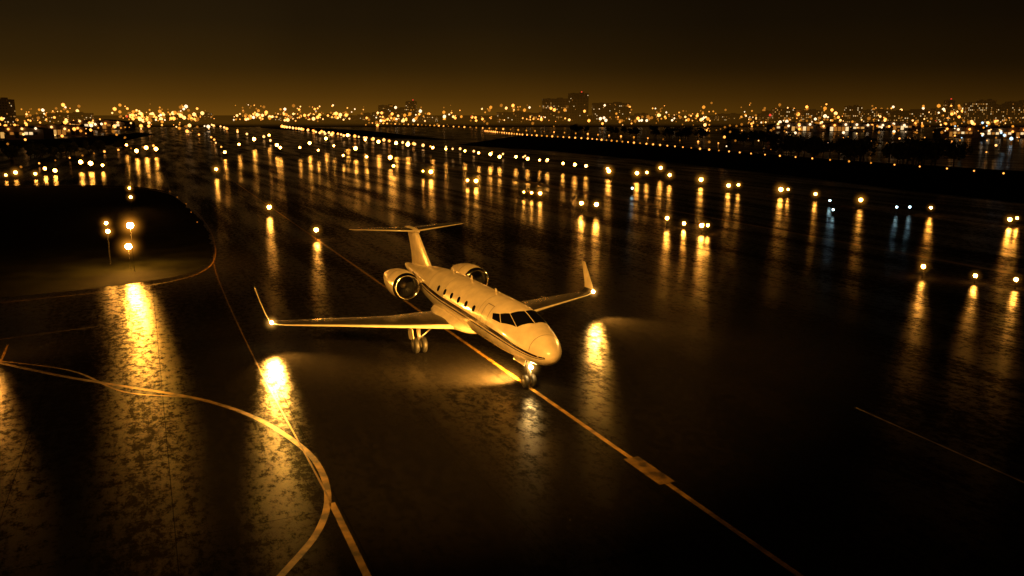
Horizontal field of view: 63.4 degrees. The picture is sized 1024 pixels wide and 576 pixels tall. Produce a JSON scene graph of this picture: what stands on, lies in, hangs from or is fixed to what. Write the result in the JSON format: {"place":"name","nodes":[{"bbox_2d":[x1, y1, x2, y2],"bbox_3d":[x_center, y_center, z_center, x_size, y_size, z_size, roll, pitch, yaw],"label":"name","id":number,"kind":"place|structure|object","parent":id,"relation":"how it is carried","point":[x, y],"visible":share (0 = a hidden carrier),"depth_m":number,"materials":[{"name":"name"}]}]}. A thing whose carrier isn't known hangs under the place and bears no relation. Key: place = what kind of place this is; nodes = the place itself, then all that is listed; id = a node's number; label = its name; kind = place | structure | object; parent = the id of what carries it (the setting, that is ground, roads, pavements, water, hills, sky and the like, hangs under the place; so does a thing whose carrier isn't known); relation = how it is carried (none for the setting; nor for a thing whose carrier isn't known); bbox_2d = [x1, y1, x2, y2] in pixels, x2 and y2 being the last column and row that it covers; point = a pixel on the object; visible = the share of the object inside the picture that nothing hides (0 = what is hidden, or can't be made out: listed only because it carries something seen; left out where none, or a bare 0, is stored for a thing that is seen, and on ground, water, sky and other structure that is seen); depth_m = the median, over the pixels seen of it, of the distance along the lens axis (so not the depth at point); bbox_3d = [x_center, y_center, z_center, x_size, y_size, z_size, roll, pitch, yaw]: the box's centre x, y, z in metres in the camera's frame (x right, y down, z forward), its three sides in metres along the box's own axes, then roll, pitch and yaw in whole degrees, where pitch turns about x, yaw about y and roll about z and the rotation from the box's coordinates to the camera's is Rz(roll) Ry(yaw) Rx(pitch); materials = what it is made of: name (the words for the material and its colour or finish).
{"place":"outdoors","nodes":[
{"label":"outdoors","id":0,"kind":"place"},
{"bbox_2d":[0,97,16,125],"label":"apartment tower","id":1,"kind":"structure","parent":0,"point":[7,110],"depth_m":1069.48,"materials":[{"name":"concrete"}]},
{"bbox_2d":[378,104,395,120],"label":"office tower","id":2,"kind":"structure","parent":0,"point":[381,108],"depth_m":2040.30,"materials":[{"name":"concrete"}]},
{"bbox_2d":[405,100,416,115],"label":"office tower","id":3,"kind":"structure","parent":0,"point":[412,104],"depth_m":2089.64,"materials":[{"name":"concrete"}]},
{"bbox_2d":[0,127,1023,575],"bbox_3d":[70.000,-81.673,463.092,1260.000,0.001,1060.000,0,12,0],"label":"wet apron","id":4,"kind":"object","parent":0,"point":[736,373],"visible":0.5,"depth_m":48.29,"materials":[{"name":"black asphalt"}]},
{"bbox_2d":[0,345,8,362],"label":"stand lead marking","id":5,"kind":"object","parent":4,"relation":"on","point":[4,352],"visible":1,"depth_m":53.09,"materials":[{"name":"yellow paint"}]},
{"bbox_2d":[0,126,53,139],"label":"hangar","id":6,"kind":"structure","parent":4,"relation":"on","point":[31,132],"depth_m":503.88,"materials":[{"name":"concrete"}]},
{"bbox_2d":[0,326,97,339],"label":"stand edge marking","id":7,"kind":"object","parent":4,"relation":"on","point":[51,332],"visible":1,"depth_m":58.20,"materials":[{"name":"yellow paint"}]},
{"bbox_2d":[1,138,127,159],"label":"tree row","id":8,"kind":"object","parent":4,"relation":"on","point":[34,149],"visible":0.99,"depth_m":305.93,"materials":[{"name":"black plant"}]},
{"bbox_2d":[35,124,93,135],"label":"hangar","id":9,"kind":"structure","parent":4,"relation":"on","point":[61,129],"depth_m":581.75,"materials":[{"name":"concrete"}]},
{"bbox_2d":[0,133,153,147],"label":"grass strip","id":10,"kind":"object","parent":4,"relation":"on","point":[79,141],"depth_m":483.94,"materials":[{"name":"plant"}]},
{"bbox_2d":[61,119,134,129],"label":"hangar","id":11,"kind":"structure","parent":4,"relation":"on","point":[108,124],"depth_m":820.76,"materials":[{"name":"metal"}]},
{"bbox_2d":[0,185,213,296],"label":"grass island","id":12,"kind":"structure","parent":4,"relation":"on","point":[53,238],"depth_m":102.24,"materials":[{"name":"plant"}]},
{"bbox_2d":[125,243,131,267],"bbox_3d":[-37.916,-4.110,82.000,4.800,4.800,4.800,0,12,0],"label":"apron lamp","id":13,"kind":"object","parent":12,"relation":"on","point":[128,246],"visible":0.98,"depth_m":81.82,"materials":[{"name":"white glass"}]},
{"bbox_2d":[127,222,134,270],"bbox_3d":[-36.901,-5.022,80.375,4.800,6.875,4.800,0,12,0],"label":"apron lamp","id":14,"kind":"object","parent":12,"relation":"on","point":[130,225],"visible":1,"depth_m":80.03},
{"bbox_2d":[2,187,215,302],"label":"grass edge marking","id":15,"kind":"object","parent":4,"relation":"on","point":[164,282],"depth_m":85.95,"materials":[{"name":"yellow paint"}]},
{"bbox_2d":[2,361,254,416],"bbox_3d":[-23.631,5.357,47.555,24.011,0.001,1.424,6,13,26],"label":"taxiway branch marking","id":16,"kind":"object","parent":4,"relation":"on","point":[136,393],"visible":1,"depth_m":45.66,"materials":[{"name":"yellow paint"}]},
{"bbox_2d":[0,362,330,575],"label":"taxiway curve marking","id":17,"kind":"object","parent":4,"relation":"on","point":[288,567],"visible":1,"depth_m":36.39,"materials":[{"name":"yellow paint"}]},
{"bbox_2d":[213,256,330,500],"bbox_3d":[-20.161,2.423,61.540,0.700,0.001,64.176,-5,13,-23],"label":"taxiway side marking","id":18,"kind":"object","parent":4,"relation":"on","point":[320,482],"visible":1,"depth_m":43.46,"materials":[{"name":"yellow paint"}]},
{"bbox_2d":[328,502,370,575],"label":"taxiway edge marking","id":19,"kind":"object","parent":4,"relation":"on","point":[362,566],"visible":1,"depth_m":29.82,"materials":[{"name":"yellow paint"}]},
{"bbox_2d":[259,125,448,139],"bbox_3d":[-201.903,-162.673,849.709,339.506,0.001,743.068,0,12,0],"label":"grass strip","id":20,"kind":"object","parent":4,"relation":"on","point":[368,133],"depth_m":696.29,"materials":[{"name":"plant"}]},
{"bbox_2d":[254,222,594,387],"bbox_3d":[-5.400,0.088,57.015,22.764,6.450,23.756,3,12,15],"label":"business jet","id":21,"kind":"object","parent":4,"relation":"on","point":[464,297],"visible":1,"depth_m":53.26,"materials":[{"name":"white paint"}]},
{"bbox_2d":[408,328,413,339],"bbox_3d":[-6.498,2.954,53.285,0.140,0.870,1.100,-5,13,-23],"label":"main gear door","id":22,"kind":"structure","parent":21,"relation":"in","point":[410,331],"depth_m":53.22,"materials":[{"name":"white paint"}]},
{"bbox_2d":[492,313,499,321],"bbox_3d":[-0.833,1.641,46.798,0.247,0.373,1.302,-6,13,-27],"label":"cockpit rear window","id":23,"kind":"structure","parent":21,"relation":"in","point":[495,316],"depth_m":46.84,"materials":[{"name":"black glass"}]},
{"bbox_2d":[500,313,515,326],"bbox_3d":[-0.237,1.741,45.901,0.494,0.518,1.930,-5,13,-23],"label":"cockpit side window","id":24,"kind":"structure","parent":21,"relation":"in","point":[506,318],"depth_m":46.02,"materials":[{"name":"black glass"}]},
{"bbox_2d":[513,356,525,365],"bbox_3d":[0.426,3.937,46.566,0.100,0.500,1.500,-5,13,-23],"label":"nose gear door","id":25,"kind":"structure","parent":21,"relation":"in","point":[520,360],"depth_m":46.41,"materials":[{"name":"white paint"}]},
{"bbox_2d":[225,175,803,575],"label":"taxiway centreline marking","id":26,"kind":"object","parent":4,"relation":"on","point":[744,537],"visible":1,"depth_m":38.84,"materials":[{"name":"yellow paint"}]},
{"bbox_2d":[399,159,658,204],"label":"runway shoulder","id":27,"kind":"object","parent":4,"relation":"on","point":[591,193],"visible":1,"depth_m":178.31},
{"bbox_2d":[624,456,674,484],"bbox_3d":[5.879,7.836,35.720,0.780,0.001,2.852,-5,13,-23],"label":"taxiway hold marking","id":28,"kind":"object","parent":4,"relation":"on","point":[649,470],"visible":1,"depth_m":35.66,"materials":[{"name":"yellow paint"}]},
{"bbox_2d":[570,124,782,144],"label":"tree row","id":29,"kind":"object","parent":4,"relation":"on","point":[751,136],"visible":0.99,"depth_m":475.85,"materials":[{"name":"black plant"}]},
{"bbox_2d":[460,135,1023,202],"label":"grass strip","id":30,"kind":"object","parent":4,"relation":"on","point":[993,184],"depth_m":238.48,"materials":[{"name":"plant"}]},
{"bbox_2d":[769,132,973,167],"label":"tree row","id":31,"kind":"object","parent":30,"relation":"on","point":[907,149],"visible":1,"depth_m":260.90,"materials":[{"name":"black plant"}]},
{"bbox_2d":[767,122,820,131],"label":"hangar","id":32,"kind":"structure","parent":4,"relation":"on","point":[791,127],"depth_m":735.59,"materials":[{"name":"concrete"}]},
{"bbox_2d":[653,207,1023,275],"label":"runway edge marking","id":33,"kind":"object","parent":4,"relation":"on","point":[854,244],"visible":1,"depth_m":96.84,"materials":[{"name":"paint"}]},
{"bbox_2d":[813,122,872,131],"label":"hangar","id":34,"kind":"structure","parent":4,"relation":"on","point":[836,127],"depth_m":715.53,"materials":[{"name":"concrete"}]},
{"bbox_2d":[861,122,919,130],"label":"hangar","id":35,"kind":"structure","parent":4,"relation":"on","point":[902,126],"depth_m":773.20,"materials":[{"name":"concrete"}]},
{"bbox_2d":[855,407,1023,482],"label":"stand marking","id":36,"kind":"object","parent":4,"relation":"on","point":[943,446],"visible":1,"depth_m":38.14,"materials":[{"name":"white paint"}]},
{"bbox_2d":[933,126,982,137],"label":"hangar","id":37,"kind":"structure","parent":4,"relation":"on","point":[960,132],"depth_m":543.91,"materials":[{"name":"concrete"}]},
{"bbox_2d":[973,127,1023,138],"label":"hangar","id":38,"kind":"structure","parent":4,"relation":"on","point":[1013,132],"depth_m":524.08,"materials":[{"name":"concrete"}]},
{"bbox_2d":[0,0,1023,114],"label":"sky","id":39,"kind":"structure","parent":0,"point":[212,56],"materials":[{"name":"black"}]},
{"bbox_2d":[16,115,1023,126],"bbox_3d":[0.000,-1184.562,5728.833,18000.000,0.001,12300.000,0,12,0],"label":"ground","id":40,"kind":"structure","parent":0,"point":[229,121],"depth_m":1550.37,"materials":[{"name":"black plant"}]},
{"bbox_2d":[28,114,46,120],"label":"building","id":41,"kind":"structure","parent":40,"relation":"on","point":[43,117],"depth_m":1815.55,"materials":[{"name":"concrete"}]},
{"bbox_2d":[46,112,93,121],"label":"building","id":42,"kind":"structure","parent":40,"relation":"on","point":[61,116],"depth_m":1562.28,"materials":[{"name":"concrete"}]},
{"bbox_2d":[197,112,212,119],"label":"building","id":43,"kind":"structure","parent":40,"relation":"on","point":[205,115],"depth_m":2346.70,"materials":[{"name":"concrete"}]},
{"bbox_2d":[274,114,294,119],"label":"building","id":44,"kind":"structure","parent":40,"relation":"on","point":[280,117],"depth_m":2074.68,"materials":[{"name":"concrete"}]},
{"bbox_2d":[326,113,344,118],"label":"building","id":45,"kind":"structure","parent":40,"relation":"on","point":[329,116],"depth_m":2547.47,"materials":[{"name":"concrete"}]},
{"bbox_2d":[333,114,344,119],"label":"building","id":46,"kind":"structure","parent":40,"relation":"on","point":[342,117],"depth_m":2369.50,"materials":[{"name":"concrete"}]},
{"bbox_2d":[345,114,366,119],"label":"building","id":47,"kind":"structure","parent":40,"relation":"on","point":[358,117],"depth_m":2103.79,"materials":[{"name":"concrete"}]},
{"bbox_2d":[362,112,378,119],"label":"building","id":48,"kind":"structure","parent":40,"relation":"on","point":[372,115],"depth_m":2196.82,"materials":[{"name":"concrete"}]},
{"bbox_2d":[385,107,411,120],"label":"office block","id":49,"kind":"structure","parent":40,"relation":"on","point":[400,111],"depth_m":1944.92,"materials":[{"name":"concrete"}]},
{"bbox_2d":[407,115,437,121],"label":"building","id":50,"kind":"structure","parent":40,"relation":"on","point":[428,118],"depth_m":1654.29,"materials":[{"name":"concrete"}]},
{"bbox_2d":[0,102,1019,152],"bbox_3d":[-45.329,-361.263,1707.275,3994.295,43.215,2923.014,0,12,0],"label":"city lights","id":51,"kind":"object","parent":40,"relation":"on","point":[256,115],"visible":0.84,"depth_m":1542.13},
{"bbox_2d":[20,122,1004,197],"bbox_3d":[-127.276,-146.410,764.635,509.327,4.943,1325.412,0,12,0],"label":"runway edge lights","id":52,"kind":"object","parent":40,"relation":"on","point":[320,132],"visible":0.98,"depth_m":509.63},
{"bbox_2d":[496,111,529,122],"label":"building","id":53,"kind":"structure","parent":40,"relation":"on","point":[514,117],"depth_m":1491.76,"materials":[{"name":"concrete"}]},
{"bbox_2d":[530,112,541,120],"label":"building","id":54,"kind":"structure","parent":40,"relation":"on","point":[534,115],"depth_m":1945.59,"materials":[{"name":"concrete"}]},
{"bbox_2d":[592,102,629,120],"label":"office block","id":55,"kind":"structure","parent":40,"relation":"on","point":[608,110],"depth_m":1795.23,"materials":[{"name":"concrete"}]},
{"bbox_2d":[634,113,647,119],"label":"building","id":56,"kind":"structure","parent":40,"relation":"on","point":[636,115],"depth_m":2415.95,"materials":[{"name":"concrete"}]},
{"bbox_2d":[675,115,696,119],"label":"building","id":57,"kind":"structure","parent":40,"relation":"on","point":[692,117],"depth_m":2270.80,"materials":[{"name":"concrete"}]},
{"bbox_2d":[714,114,739,120],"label":"building","id":58,"kind":"structure","parent":40,"relation":"on","point":[728,117],"depth_m":1979.42,"materials":[{"name":"concrete"}]},
{"bbox_2d":[758,115,771,122],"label":"building","id":59,"kind":"structure","parent":40,"relation":"on","point":[765,118],"depth_m":1482.37,"materials":[{"name":"concrete"}]},
{"bbox_2d":[761,110,771,114],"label":"apartment block","id":60,"kind":"structure","parent":40,"relation":"on","point":[766,112],"depth_m":1557.35,"materials":[{"name":"concrete"}]},
{"bbox_2d":[771,107,795,122],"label":"apartment block","id":61,"kind":"structure","parent":40,"relation":"on","point":[781,114],"depth_m":1460.80,"materials":[{"name":"concrete"}]},
{"bbox_2d":[795,109,822,121],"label":"apartment block","id":62,"kind":"structure","parent":40,"relation":"on","point":[804,115],"depth_m":1656.99,"materials":[{"name":"concrete"}]},
{"bbox_2d":[843,105,862,122],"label":"apartment block","id":63,"kind":"structure","parent":40,"relation":"on","point":[850,111],"depth_m":1461.28,"materials":[{"name":"concrete"}]},
{"bbox_2d":[862,109,889,121],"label":"apartment block","id":64,"kind":"structure","parent":40,"relation":"on","point":[871,114],"depth_m":1559.64,"materials":[{"name":"concrete"}]},
{"bbox_2d":[887,109,928,123],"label":"apartment block","id":65,"kind":"structure","parent":40,"relation":"on","point":[909,116],"depth_m":1363.55,"materials":[{"name":"concrete"}]},
{"bbox_2d":[920,108,942,122],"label":"apartment block","id":66,"kind":"structure","parent":40,"relation":"on","point":[935,115],"depth_m":1459.74,"materials":[{"name":"concrete"}]},
{"bbox_2d":[961,101,987,122],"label":"apartment block","id":67,"kind":"structure","parent":40,"relation":"on","point":[976,112],"depth_m":1460.75,"materials":[{"name":"concrete"}]},
{"bbox_2d":[986,103,1015,122],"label":"apartment block","id":68,"kind":"structure","parent":40,"relation":"on","point":[1002,112],"depth_m":1412.11,"materials":[{"name":"concrete"}]},
{"bbox_2d":[1005,100,1023,122],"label":"apartment block","id":69,"kind":"structure","parent":40,"relation":"on","point":[1019,112],"depth_m":1459.36,"materials":[{"name":"concrete"}]},
{"bbox_2d":[542,98,568,120],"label":"office tower","id":70,"kind":"structure","parent":0,"point":[557,104],"depth_m":1842.84,"materials":[{"name":"concrete"}]},
{"bbox_2d":[568,91,588,120],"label":"office tower","id":71,"kind":"structure","parent":0,"point":[578,103],"depth_m":1861.63,"materials":[{"name":"concrete"}]},
{"bbox_2d":[942,98,955,120],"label":"apartment tower","id":72,"kind":"structure","parent":0,"point":[947,107],"depth_m":1948.41,"materials":[{"name":"concrete"}]},
{"bbox_2d":[977,99,995,104],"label":"apartment block","id":73,"kind":"structure","parent":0,"point":[990,101],"depth_m":1553.34,"materials":[{"name":"concrete"}]}
]}

